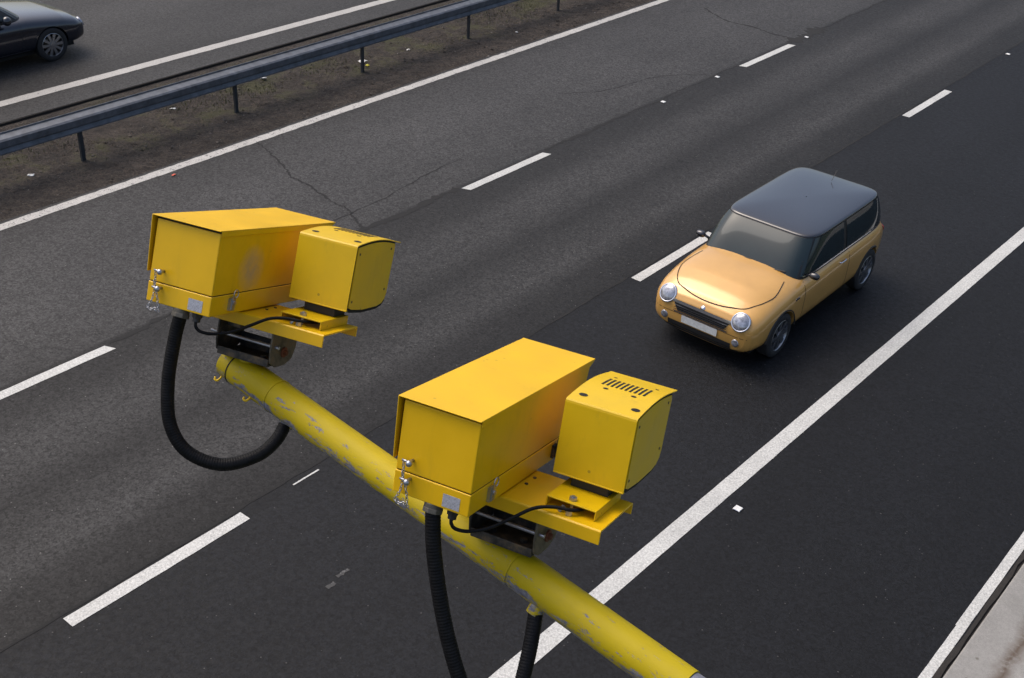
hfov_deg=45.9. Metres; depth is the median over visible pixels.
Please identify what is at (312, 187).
road crack
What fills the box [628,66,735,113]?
road crack
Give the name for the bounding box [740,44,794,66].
lane dash
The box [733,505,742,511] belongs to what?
road stud
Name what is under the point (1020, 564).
edge joint
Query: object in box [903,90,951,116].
lane dash
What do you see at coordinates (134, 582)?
lane dash
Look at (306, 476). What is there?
paint mark
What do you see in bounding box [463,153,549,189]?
lane dash
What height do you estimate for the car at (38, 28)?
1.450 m
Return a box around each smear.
[325,582,335,588]
[335,568,348,577]
[787,27,828,42]
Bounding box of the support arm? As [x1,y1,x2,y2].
[214,354,704,677]
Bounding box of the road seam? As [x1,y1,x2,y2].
[0,40,1023,652]
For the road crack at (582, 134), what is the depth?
21.52 m
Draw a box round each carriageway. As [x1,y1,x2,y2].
[0,0,438,122]
[0,0,1023,648]
[0,42,1023,677]
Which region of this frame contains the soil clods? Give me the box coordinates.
[0,2,620,210]
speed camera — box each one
[146,208,400,470]
[393,338,677,677]
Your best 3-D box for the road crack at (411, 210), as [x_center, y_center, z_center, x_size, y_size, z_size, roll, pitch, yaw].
[-2.222,-1.595,17.860,0.224,0.001,4.302,26,38,32]
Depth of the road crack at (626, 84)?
23.68 m
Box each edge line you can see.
[0,0,393,106]
[0,0,668,230]
[489,227,1023,677]
[918,625,965,677]
[956,532,1023,629]
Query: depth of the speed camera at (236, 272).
3.94 m
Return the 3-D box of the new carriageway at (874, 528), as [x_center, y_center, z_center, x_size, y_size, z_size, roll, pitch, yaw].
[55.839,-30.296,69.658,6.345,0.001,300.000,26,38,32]
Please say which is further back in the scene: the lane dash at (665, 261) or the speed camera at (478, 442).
the lane dash at (665, 261)
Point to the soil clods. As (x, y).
(105, 142)
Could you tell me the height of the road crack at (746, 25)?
0.001 m
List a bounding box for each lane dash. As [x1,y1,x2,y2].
[0,346,115,399]
[63,512,249,626]
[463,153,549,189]
[631,232,710,280]
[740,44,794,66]
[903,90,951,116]
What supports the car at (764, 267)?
on the new carriageway at (874, 528)
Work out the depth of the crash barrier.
21.22 m
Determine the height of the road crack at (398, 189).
0.001 m
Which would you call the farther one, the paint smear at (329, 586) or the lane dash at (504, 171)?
the lane dash at (504, 171)
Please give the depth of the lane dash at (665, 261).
17.57 m
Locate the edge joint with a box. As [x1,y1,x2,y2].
[940,560,1023,677]
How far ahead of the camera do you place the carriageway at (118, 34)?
24.98 m
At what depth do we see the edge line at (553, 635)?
13.52 m
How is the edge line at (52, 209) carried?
on the old carriageway at (104, 484)
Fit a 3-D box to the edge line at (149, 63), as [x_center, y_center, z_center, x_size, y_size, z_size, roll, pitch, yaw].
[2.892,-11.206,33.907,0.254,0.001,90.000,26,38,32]
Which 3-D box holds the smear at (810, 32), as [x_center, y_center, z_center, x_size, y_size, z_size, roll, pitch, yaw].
[6.566,-6.804,27.103,0.475,0.001,1.549,26,38,32]
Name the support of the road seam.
on the old carriageway at (104, 484)
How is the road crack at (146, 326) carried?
on the old carriageway at (104, 484)
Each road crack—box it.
[110,313,170,342]
[256,142,364,228]
[334,159,459,220]
[354,187,458,231]
[544,114,628,150]
[562,74,704,93]
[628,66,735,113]
[705,8,790,37]
[823,0,885,27]
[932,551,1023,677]
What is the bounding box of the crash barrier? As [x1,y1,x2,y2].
[0,0,559,161]
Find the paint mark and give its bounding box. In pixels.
[293,469,318,484]
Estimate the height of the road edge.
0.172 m
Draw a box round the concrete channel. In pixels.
[943,564,1023,677]
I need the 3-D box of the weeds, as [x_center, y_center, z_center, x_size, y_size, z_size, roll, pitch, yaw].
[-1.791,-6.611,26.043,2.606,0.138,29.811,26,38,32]
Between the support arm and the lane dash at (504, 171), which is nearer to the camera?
the support arm
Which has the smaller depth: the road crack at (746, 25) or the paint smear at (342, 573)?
the paint smear at (342, 573)
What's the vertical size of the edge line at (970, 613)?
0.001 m
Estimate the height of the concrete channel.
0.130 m
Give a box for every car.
[0,0,83,61]
[656,167,883,356]
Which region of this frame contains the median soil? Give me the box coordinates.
[0,0,652,221]
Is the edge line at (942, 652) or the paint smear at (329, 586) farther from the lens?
the paint smear at (329, 586)
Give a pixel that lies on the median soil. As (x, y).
(147, 134)
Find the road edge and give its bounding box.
[0,0,447,126]
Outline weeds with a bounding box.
[1,0,549,192]
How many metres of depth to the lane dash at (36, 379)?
14.35 m
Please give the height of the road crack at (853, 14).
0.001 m
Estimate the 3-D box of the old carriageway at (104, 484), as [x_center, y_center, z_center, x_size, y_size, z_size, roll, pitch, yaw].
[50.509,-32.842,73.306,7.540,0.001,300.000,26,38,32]

